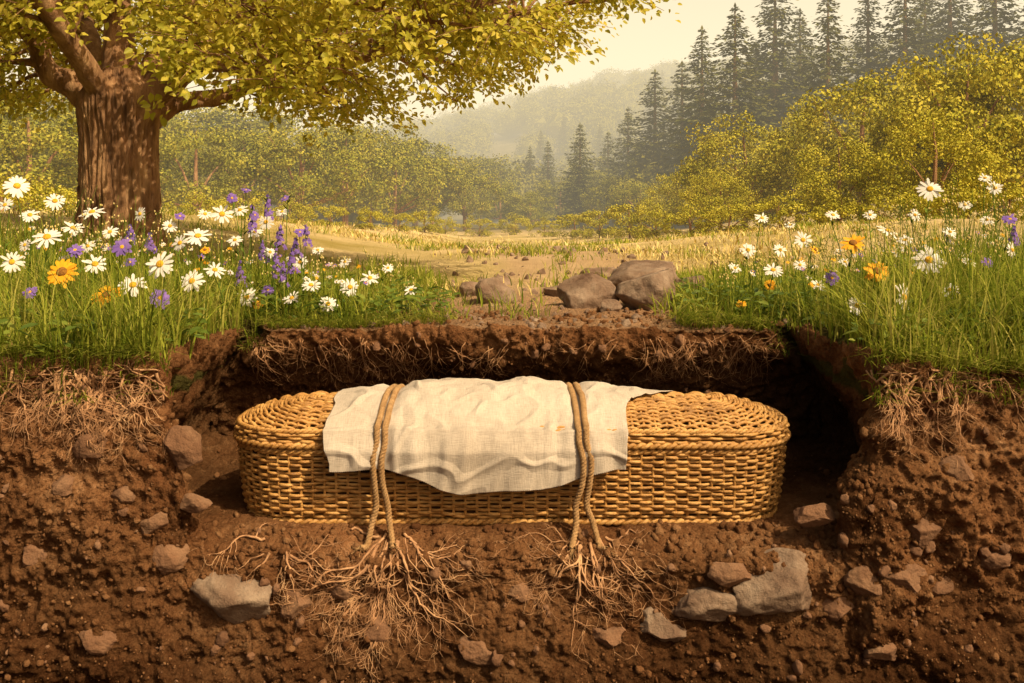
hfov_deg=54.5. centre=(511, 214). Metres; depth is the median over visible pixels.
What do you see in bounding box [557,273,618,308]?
boulder
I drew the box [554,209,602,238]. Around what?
shrub
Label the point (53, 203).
daisy
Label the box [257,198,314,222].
shrub
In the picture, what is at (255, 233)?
daisy
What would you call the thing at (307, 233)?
purple lupine
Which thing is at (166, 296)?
purple wildflower
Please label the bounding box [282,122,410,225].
deciduous tree
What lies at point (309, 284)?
daisy
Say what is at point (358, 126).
deciduous tree
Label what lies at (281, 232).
purple lupine
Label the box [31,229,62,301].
daisy
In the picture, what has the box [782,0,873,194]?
pine tree
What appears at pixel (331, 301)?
daisy
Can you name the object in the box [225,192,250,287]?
purple wildflower
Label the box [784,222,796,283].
daisy
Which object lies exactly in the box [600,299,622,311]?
rock
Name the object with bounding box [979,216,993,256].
daisy
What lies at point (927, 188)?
daisy
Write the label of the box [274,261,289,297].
purple lupine
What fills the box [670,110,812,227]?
bush
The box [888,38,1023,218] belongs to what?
bush
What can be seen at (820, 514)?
rock
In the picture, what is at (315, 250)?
daisy
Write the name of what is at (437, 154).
deciduous tree
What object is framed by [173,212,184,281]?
purple wildflower
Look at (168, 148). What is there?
deciduous tree
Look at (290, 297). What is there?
daisy
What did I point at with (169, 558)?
rock
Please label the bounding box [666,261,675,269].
rock
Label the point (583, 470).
rope
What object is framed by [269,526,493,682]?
roots
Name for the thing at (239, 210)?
daisy
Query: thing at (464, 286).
rock
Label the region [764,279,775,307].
yellow wildflower
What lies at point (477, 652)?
rock
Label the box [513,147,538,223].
pine tree
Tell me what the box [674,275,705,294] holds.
rock
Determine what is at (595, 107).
distant forest
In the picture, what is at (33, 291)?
purple wildflower
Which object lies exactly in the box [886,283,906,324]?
daisy
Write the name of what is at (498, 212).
deciduous tree
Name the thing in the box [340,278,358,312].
daisy
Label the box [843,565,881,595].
rock
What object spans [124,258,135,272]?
purple wildflower
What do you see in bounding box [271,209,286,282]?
daisy
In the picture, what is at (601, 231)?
shrub
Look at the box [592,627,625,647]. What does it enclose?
rock
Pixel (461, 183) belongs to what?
deciduous tree
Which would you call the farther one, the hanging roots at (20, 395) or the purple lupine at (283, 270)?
the purple lupine at (283, 270)
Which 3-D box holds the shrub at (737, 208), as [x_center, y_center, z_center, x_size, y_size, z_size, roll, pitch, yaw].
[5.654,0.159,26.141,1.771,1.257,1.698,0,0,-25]
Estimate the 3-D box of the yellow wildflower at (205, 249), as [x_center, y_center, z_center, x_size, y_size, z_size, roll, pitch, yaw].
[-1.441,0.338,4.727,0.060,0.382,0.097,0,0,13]
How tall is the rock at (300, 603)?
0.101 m
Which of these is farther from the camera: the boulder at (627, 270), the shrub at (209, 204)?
the shrub at (209, 204)
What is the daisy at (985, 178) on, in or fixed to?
on the ground at (218, 390)
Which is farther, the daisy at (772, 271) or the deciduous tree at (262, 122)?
the deciduous tree at (262, 122)
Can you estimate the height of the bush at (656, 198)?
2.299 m
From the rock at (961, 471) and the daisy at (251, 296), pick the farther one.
the daisy at (251, 296)
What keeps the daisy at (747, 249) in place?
on the ground at (218, 390)
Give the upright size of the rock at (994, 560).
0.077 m
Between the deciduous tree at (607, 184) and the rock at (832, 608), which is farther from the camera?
the deciduous tree at (607, 184)
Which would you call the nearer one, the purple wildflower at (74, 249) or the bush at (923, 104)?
the purple wildflower at (74, 249)
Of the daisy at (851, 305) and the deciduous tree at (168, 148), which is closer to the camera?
the daisy at (851, 305)
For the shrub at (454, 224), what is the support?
on the ground at (218, 390)
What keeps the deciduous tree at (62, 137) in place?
on the ground at (218, 390)
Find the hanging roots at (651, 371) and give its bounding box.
[153,331,911,436]
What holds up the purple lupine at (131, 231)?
on the ground at (218, 390)
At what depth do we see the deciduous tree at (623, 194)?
59.34 m
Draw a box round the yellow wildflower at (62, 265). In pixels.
[47,259,78,313]
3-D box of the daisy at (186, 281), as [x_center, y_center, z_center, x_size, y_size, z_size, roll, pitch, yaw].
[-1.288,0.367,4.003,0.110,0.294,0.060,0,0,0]
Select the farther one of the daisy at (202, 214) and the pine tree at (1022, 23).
the pine tree at (1022, 23)
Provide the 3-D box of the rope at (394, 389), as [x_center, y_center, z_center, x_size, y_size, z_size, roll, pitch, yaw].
[-0.462,0.920,3.827,0.182,0.510,0.855,0,0,0]
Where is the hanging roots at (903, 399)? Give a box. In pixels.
[870,363,990,465]
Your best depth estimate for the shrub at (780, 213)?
24.90 m
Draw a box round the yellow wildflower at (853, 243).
[840,234,864,301]
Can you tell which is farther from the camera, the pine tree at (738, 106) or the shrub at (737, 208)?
the pine tree at (738, 106)
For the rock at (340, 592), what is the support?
on the ground at (218, 390)
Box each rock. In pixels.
[22,544,46,566]
[52,474,74,496]
[72,431,107,458]
[79,629,116,654]
[110,485,135,503]
[140,511,168,535]
[152,544,189,574]
[163,425,202,469]
[180,493,212,512]
[190,572,271,623]
[280,590,311,618]
[328,583,352,599]
[363,615,390,641]
[457,281,477,296]
[458,635,491,664]
[475,277,517,303]
[495,275,510,284]
[507,582,533,602]
[543,285,558,296]
[579,267,615,277]
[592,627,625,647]
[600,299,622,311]
[640,607,686,641]
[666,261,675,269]
[671,587,737,621]
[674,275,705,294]
[707,562,750,587]
[732,547,811,615]
[793,503,835,527]
[821,597,854,621]
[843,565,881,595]
[863,643,896,660]
[886,563,927,592]
[908,516,944,548]
[932,576,953,595]
[939,455,974,480]
[981,551,1011,569]
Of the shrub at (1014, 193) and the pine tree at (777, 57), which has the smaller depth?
the shrub at (1014, 193)
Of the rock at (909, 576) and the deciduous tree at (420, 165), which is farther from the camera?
the deciduous tree at (420, 165)
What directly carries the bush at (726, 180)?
on the ground at (218, 390)
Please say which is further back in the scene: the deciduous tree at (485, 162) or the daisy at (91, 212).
the deciduous tree at (485, 162)
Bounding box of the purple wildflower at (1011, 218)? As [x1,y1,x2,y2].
[1001,214,1018,271]
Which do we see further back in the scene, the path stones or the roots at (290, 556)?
the path stones
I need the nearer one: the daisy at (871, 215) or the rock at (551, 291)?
the daisy at (871, 215)
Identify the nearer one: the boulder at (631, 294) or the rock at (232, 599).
the rock at (232, 599)
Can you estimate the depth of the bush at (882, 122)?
34.13 m
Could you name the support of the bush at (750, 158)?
on the ground at (218, 390)
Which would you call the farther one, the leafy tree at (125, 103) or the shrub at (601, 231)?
the shrub at (601, 231)
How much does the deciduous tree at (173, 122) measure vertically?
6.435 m
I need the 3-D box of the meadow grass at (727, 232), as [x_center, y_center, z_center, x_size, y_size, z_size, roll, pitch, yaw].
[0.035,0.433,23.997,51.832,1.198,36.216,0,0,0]
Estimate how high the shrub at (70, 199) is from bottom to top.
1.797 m
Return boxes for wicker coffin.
[233,391,790,525]
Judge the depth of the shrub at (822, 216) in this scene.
23.75 m
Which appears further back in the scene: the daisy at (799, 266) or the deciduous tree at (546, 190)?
the deciduous tree at (546, 190)
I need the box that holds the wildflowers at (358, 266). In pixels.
[19,227,1004,318]
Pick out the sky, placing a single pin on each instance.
(662, 38)
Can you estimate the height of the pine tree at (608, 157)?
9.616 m
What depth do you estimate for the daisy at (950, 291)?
3.90 m
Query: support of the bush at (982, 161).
on the ground at (218, 390)
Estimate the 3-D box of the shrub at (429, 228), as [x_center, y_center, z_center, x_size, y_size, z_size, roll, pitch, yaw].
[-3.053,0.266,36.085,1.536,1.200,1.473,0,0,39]
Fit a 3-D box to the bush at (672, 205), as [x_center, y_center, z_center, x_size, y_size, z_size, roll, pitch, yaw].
[7.255,-0.766,37.996,3.913,3.228,3.820,0,0,-22]
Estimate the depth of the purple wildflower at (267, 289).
4.80 m
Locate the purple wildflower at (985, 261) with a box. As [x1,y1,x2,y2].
[974,257,992,289]
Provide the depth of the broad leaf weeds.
4.70 m
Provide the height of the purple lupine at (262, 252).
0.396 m
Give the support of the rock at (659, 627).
on the ground at (218, 390)
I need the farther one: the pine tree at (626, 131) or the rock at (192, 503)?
the pine tree at (626, 131)
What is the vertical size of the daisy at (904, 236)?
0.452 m
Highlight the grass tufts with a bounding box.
[39,206,977,319]
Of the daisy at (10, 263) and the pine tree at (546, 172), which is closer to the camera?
the daisy at (10, 263)
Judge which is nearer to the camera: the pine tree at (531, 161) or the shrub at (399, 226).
the shrub at (399, 226)
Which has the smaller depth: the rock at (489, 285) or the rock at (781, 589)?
the rock at (781, 589)
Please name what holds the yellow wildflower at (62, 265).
on the ground at (218, 390)
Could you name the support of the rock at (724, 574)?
on the rock at (706, 604)
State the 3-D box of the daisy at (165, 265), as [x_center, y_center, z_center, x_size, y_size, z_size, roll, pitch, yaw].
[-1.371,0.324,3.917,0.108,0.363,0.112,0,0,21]
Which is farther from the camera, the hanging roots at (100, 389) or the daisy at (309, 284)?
the daisy at (309, 284)
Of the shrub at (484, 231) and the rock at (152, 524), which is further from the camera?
the shrub at (484, 231)
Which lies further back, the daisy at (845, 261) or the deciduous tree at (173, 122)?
the deciduous tree at (173, 122)
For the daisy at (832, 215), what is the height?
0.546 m
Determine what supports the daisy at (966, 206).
on the ground at (218, 390)
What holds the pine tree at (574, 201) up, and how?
on the ground at (218, 390)
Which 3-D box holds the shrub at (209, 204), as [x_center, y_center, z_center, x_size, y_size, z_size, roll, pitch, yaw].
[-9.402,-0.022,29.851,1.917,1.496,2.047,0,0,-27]
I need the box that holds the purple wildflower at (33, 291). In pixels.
[22,287,37,316]
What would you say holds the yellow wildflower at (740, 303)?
on the ground at (218, 390)
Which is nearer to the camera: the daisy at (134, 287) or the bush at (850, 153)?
the daisy at (134, 287)
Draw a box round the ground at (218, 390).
[0,118,1023,682]
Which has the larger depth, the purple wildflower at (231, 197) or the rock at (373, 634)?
the purple wildflower at (231, 197)
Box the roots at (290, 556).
[189,522,349,632]
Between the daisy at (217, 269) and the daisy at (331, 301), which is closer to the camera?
the daisy at (217, 269)
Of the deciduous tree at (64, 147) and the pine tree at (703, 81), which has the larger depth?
the pine tree at (703, 81)
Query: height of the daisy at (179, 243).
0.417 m
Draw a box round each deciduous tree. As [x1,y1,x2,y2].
[0,88,77,211]
[0,90,65,205]
[0,100,78,209]
[35,110,159,189]
[159,113,234,208]
[159,118,258,214]
[163,103,285,206]
[178,125,299,213]
[189,105,343,220]
[235,125,370,221]
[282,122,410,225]
[306,117,445,224]
[351,136,457,226]
[373,134,475,227]
[388,155,474,225]
[423,162,506,230]
[441,153,522,226]
[473,179,525,228]
[501,189,557,224]
[532,175,586,224]
[556,167,615,211]
[580,175,635,228]
[603,179,667,224]
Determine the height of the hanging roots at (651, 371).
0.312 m
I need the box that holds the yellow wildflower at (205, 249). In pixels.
[200,246,213,289]
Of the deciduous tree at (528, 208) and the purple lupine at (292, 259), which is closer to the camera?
the purple lupine at (292, 259)
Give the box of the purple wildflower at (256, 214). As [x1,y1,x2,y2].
[244,211,258,279]
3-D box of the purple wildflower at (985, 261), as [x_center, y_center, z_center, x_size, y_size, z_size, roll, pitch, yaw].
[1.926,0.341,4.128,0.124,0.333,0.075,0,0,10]
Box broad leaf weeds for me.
[0,269,1023,359]
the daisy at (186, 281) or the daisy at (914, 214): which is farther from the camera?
the daisy at (914, 214)
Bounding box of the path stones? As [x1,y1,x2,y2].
[270,239,797,333]
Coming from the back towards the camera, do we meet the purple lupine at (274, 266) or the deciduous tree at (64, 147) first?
the deciduous tree at (64, 147)
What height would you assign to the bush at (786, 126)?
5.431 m
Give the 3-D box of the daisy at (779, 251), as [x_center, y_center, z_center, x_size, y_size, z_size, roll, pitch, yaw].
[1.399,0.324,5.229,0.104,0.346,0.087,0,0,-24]
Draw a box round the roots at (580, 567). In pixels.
[489,522,689,663]
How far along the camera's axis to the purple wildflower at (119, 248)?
3.95 m
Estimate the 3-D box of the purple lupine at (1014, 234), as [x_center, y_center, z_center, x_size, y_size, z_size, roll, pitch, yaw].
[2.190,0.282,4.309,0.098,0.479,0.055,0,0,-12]
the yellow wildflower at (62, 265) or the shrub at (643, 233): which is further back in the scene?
the shrub at (643, 233)
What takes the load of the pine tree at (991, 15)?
on the ground at (218, 390)
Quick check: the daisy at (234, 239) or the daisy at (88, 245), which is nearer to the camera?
the daisy at (88, 245)
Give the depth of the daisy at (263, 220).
5.20 m
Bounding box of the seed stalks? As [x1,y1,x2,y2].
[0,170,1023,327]
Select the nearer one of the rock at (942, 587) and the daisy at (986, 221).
the rock at (942, 587)
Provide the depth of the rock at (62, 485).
3.35 m
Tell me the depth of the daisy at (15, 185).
4.30 m
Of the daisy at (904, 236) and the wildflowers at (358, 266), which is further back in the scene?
the wildflowers at (358, 266)
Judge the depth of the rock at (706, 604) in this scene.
3.35 m
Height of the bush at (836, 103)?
5.431 m
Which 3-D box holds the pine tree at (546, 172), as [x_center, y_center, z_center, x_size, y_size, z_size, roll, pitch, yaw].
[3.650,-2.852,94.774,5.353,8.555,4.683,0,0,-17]
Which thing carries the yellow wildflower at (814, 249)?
on the ground at (218, 390)
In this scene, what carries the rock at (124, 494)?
on the ground at (218, 390)
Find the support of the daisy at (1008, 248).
on the ground at (218, 390)
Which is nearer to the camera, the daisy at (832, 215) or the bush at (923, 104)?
the daisy at (832, 215)
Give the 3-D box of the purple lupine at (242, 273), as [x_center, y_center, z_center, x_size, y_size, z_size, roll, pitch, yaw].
[-1.271,0.369,4.831,0.152,0.308,0.067,0,0,-25]
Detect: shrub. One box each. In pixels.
[0,171,51,211]
[2,174,76,212]
[162,189,229,213]
[207,191,278,217]
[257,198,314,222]
[306,201,349,226]
[349,206,386,229]
[381,209,417,231]
[406,206,446,232]
[433,216,458,234]
[459,215,499,236]
[497,212,532,234]
[528,217,562,236]
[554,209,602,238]
[575,205,627,238]
[603,197,662,238]
[627,203,682,239]
[652,200,721,238]
[693,197,761,234]
[746,190,820,229]
[810,192,869,224]
[857,187,934,221]
[916,180,1004,218]
[969,182,1023,220]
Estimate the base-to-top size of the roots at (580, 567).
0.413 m
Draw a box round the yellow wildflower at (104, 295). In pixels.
[91,286,120,311]
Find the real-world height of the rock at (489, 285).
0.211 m
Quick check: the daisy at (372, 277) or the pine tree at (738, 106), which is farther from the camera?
the pine tree at (738, 106)
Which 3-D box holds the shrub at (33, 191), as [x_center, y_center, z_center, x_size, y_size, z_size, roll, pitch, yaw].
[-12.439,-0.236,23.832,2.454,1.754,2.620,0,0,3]
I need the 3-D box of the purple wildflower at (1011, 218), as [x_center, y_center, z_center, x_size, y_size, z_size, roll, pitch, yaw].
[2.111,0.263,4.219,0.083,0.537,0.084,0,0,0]
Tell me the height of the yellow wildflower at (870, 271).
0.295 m
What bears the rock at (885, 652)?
on the ground at (218, 390)
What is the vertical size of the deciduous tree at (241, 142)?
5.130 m
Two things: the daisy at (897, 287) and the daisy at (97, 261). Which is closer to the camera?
the daisy at (897, 287)
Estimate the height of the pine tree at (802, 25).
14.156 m
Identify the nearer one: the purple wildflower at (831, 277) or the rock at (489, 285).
the purple wildflower at (831, 277)
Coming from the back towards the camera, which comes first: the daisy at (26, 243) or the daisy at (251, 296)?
the daisy at (251, 296)
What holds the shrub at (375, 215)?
on the ground at (218, 390)
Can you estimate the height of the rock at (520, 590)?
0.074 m
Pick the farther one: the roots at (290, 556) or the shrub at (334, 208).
the shrub at (334, 208)
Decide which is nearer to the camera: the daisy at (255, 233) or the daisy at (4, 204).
the daisy at (4, 204)
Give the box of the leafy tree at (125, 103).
[0,0,681,260]
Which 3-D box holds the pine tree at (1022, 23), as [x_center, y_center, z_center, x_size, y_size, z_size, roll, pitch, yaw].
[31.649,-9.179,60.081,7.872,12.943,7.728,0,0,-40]
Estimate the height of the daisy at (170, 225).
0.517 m
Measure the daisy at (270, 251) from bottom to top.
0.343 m
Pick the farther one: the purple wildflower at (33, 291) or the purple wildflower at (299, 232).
the purple wildflower at (299, 232)
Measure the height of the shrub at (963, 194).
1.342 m
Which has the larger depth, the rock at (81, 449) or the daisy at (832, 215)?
the daisy at (832, 215)
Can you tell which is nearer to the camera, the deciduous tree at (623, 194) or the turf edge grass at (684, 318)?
the turf edge grass at (684, 318)
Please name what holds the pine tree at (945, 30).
on the ground at (218, 390)
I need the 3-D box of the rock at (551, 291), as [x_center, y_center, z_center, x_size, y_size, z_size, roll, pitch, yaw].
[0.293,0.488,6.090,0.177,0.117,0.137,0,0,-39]
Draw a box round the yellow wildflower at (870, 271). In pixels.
[863,261,888,314]
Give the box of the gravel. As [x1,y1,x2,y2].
[0,327,1019,682]
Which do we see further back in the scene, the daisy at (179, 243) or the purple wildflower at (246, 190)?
the purple wildflower at (246, 190)
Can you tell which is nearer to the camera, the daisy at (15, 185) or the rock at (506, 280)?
the daisy at (15, 185)
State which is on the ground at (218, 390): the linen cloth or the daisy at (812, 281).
the daisy at (812, 281)
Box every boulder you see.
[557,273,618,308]
[607,260,677,287]
[616,268,674,310]
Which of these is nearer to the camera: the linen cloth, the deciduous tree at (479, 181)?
the linen cloth
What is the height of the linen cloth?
0.353 m
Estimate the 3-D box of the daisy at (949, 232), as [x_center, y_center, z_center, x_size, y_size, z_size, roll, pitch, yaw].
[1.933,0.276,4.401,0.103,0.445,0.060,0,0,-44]
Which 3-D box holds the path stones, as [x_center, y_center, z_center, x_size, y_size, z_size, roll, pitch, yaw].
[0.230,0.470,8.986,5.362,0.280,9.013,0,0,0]
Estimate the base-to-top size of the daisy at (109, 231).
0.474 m
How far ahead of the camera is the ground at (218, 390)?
3.40 m
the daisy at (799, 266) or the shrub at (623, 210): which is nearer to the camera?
the daisy at (799, 266)
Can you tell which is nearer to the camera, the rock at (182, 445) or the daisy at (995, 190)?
the rock at (182, 445)
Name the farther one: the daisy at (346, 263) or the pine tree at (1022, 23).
the pine tree at (1022, 23)
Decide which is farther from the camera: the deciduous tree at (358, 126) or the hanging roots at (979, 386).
the deciduous tree at (358, 126)
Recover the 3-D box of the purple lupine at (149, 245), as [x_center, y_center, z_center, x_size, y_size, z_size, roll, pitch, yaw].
[-1.645,0.301,4.507,0.095,0.450,0.051,0,0,33]
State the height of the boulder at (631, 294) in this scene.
0.316 m
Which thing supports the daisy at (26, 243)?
on the ground at (218, 390)
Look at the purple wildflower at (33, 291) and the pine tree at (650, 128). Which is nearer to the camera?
the purple wildflower at (33, 291)
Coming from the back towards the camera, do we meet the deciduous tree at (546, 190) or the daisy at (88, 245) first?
the deciduous tree at (546, 190)
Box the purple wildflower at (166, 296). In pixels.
[149,290,172,332]
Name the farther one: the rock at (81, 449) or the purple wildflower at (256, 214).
the purple wildflower at (256, 214)
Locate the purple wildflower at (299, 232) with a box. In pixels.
[293,229,303,305]
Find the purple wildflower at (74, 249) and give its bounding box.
[66,244,84,307]
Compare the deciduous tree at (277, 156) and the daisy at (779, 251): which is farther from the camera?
the deciduous tree at (277, 156)
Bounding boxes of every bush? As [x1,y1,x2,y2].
[632,184,694,227]
[646,156,739,228]
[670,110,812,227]
[678,166,759,231]
[728,144,800,227]
[732,108,868,224]
[743,124,848,225]
[752,64,962,222]
[786,135,907,224]
[820,71,1002,221]
[856,30,1023,218]
[860,106,1018,219]
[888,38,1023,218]
[899,37,1023,214]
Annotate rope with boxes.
[351,384,404,556]
[566,382,616,559]
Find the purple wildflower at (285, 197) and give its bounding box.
[280,195,290,292]
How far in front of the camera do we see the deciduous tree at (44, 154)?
37.40 m
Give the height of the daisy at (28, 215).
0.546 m
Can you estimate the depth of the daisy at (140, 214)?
4.80 m
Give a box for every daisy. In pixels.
[0,198,12,277]
[0,251,25,307]
[2,175,33,285]
[19,239,30,307]
[20,210,39,256]
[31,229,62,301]
[44,193,65,287]
[62,221,83,286]
[79,207,105,266]
[80,239,97,280]
[82,254,105,314]
[102,226,118,272]
[118,273,148,311]
[134,207,151,272]
[146,251,173,323]
[162,219,180,272]
[172,235,199,293]
[181,269,205,340]
[184,228,211,316]
[197,209,211,282]
[204,262,227,326]
[210,205,233,293]
[227,236,242,306]
[233,205,247,279]
[240,288,258,313]
[241,228,262,289]
[259,216,274,281]
[263,247,276,287]
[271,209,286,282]
[279,291,297,314]
[292,255,307,290]
[302,278,320,315]
[312,247,328,291]
[319,297,353,319]
[339,257,350,278]
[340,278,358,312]
[360,271,378,290]
[379,264,392,285]
[404,285,425,308]
[728,263,743,300]
[739,243,755,282]
[754,213,767,272]
[763,263,782,317]
[769,244,786,286]
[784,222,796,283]
[790,231,811,286]
[794,260,809,301]
[808,280,822,300]
[825,211,845,291]
[838,258,847,298]
[845,297,864,315]
[862,210,875,262]
[877,226,896,265]
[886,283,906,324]
[896,235,912,272]
[907,208,919,267]
[911,248,946,285]
[916,178,943,285]
[941,227,955,283]
[941,283,959,318]
[958,201,970,281]
[977,173,991,249]
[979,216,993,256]
[986,181,1002,282]
[1001,243,1015,272]
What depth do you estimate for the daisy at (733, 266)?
5.21 m
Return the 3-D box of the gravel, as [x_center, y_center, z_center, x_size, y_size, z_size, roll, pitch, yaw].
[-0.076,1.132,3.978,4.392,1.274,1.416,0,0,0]
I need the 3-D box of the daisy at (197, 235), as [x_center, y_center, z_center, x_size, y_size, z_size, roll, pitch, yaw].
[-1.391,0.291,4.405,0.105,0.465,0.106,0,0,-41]
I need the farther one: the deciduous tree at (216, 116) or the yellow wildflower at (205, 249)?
the deciduous tree at (216, 116)
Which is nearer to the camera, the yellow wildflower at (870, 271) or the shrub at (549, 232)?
the yellow wildflower at (870, 271)
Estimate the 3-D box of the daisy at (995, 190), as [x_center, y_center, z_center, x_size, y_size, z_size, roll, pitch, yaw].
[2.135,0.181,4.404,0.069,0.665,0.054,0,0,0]
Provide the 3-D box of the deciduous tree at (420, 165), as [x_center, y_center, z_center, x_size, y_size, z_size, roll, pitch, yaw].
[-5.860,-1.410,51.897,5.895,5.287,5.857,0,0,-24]
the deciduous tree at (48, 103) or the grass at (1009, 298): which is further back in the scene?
the deciduous tree at (48, 103)
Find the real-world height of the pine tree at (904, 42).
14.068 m
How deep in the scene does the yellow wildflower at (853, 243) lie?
4.30 m
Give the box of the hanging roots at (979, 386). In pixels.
[933,354,1023,442]
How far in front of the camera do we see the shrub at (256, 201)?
31.85 m
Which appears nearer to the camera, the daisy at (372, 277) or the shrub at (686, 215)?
the daisy at (372, 277)
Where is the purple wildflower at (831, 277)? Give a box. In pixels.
[825,270,839,305]
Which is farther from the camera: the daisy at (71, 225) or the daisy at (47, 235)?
the daisy at (71, 225)
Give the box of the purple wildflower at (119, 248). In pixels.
[111,239,133,287]
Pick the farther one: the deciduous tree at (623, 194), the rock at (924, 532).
the deciduous tree at (623, 194)
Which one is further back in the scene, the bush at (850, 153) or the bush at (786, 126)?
the bush at (786, 126)
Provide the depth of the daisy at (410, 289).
5.00 m
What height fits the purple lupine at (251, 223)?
0.572 m
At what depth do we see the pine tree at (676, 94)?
71.81 m
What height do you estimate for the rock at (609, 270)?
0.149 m
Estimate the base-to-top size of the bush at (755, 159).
4.098 m
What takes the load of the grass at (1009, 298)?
on the ground at (218, 390)
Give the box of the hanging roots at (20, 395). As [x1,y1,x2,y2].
[0,359,107,439]
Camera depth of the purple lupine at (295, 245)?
5.00 m
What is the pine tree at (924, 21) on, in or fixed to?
on the ground at (218, 390)
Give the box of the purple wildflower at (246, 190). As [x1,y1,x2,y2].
[235,188,250,286]
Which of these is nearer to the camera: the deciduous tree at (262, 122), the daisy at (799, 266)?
the daisy at (799, 266)
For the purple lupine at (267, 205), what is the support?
on the ground at (218, 390)
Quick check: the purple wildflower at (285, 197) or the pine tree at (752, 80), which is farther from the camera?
the pine tree at (752, 80)
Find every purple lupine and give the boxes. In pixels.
[124,224,135,274]
[144,232,157,304]
[234,260,263,317]
[245,205,257,317]
[258,194,273,310]
[258,239,269,284]
[267,224,286,307]
[269,242,283,315]
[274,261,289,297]
[286,248,300,315]
[291,236,303,280]
[297,224,312,308]
[1007,225,1022,290]
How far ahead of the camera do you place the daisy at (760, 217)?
5.61 m
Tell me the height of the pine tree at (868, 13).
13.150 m
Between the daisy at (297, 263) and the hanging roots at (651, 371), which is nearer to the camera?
the hanging roots at (651, 371)
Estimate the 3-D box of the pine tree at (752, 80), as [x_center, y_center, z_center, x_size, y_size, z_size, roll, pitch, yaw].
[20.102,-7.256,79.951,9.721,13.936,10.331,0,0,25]
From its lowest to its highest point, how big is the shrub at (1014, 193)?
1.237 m
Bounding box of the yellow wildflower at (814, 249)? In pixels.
[810,246,818,274]
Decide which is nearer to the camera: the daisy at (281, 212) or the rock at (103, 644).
the rock at (103, 644)
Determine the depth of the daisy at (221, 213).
4.91 m
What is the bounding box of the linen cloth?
[323,376,671,494]
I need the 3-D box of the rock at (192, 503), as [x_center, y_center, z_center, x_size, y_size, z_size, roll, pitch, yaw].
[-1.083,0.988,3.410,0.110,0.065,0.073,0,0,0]
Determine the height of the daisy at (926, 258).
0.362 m
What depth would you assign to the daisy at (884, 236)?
4.50 m
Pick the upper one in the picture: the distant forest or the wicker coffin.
the distant forest
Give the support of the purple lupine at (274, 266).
on the ground at (218, 390)
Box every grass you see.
[0,205,1023,390]
[0,206,1023,297]
[0,301,1023,407]
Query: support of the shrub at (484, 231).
on the ground at (218, 390)
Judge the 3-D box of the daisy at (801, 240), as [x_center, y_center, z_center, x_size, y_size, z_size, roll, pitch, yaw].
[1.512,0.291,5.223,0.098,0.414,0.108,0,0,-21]
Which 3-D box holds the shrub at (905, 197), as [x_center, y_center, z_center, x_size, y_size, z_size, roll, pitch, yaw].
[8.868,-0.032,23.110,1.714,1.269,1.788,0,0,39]
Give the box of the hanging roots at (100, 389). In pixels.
[0,330,298,474]
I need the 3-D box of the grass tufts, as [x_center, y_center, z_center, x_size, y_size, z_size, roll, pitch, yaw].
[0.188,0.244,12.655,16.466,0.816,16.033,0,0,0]
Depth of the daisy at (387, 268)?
5.60 m
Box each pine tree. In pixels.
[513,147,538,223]
[532,142,561,224]
[550,123,604,227]
[590,132,618,222]
[596,69,678,227]
[599,108,642,225]
[633,61,699,227]
[650,26,746,227]
[667,3,789,223]
[719,0,825,192]
[724,40,770,140]
[759,8,836,117]
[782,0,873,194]
[832,0,899,112]
[859,0,952,161]
[892,0,954,78]
[912,0,985,75]
[947,0,1023,109]
[996,6,1023,115]
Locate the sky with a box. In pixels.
[0,0,1023,130]
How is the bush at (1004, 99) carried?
on the ground at (218, 390)
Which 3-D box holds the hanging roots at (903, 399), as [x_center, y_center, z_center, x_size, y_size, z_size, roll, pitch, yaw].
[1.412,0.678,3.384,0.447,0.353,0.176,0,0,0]
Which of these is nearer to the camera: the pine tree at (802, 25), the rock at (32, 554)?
the rock at (32, 554)
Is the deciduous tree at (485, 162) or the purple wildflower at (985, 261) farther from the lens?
the deciduous tree at (485, 162)
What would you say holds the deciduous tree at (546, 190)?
on the ground at (218, 390)
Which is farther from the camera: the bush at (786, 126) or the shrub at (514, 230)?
the shrub at (514, 230)
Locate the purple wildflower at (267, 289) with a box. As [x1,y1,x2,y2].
[261,285,273,313]
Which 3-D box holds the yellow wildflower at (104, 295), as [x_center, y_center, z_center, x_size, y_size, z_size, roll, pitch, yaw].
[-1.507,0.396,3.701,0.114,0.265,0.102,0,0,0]
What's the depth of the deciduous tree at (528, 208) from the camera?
67.56 m
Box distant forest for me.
[0,25,1023,229]
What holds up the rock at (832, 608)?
on the ground at (218, 390)
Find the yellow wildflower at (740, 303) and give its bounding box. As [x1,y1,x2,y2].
[735,300,746,314]
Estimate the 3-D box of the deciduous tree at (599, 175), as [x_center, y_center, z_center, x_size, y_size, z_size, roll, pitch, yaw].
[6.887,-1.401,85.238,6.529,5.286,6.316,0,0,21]

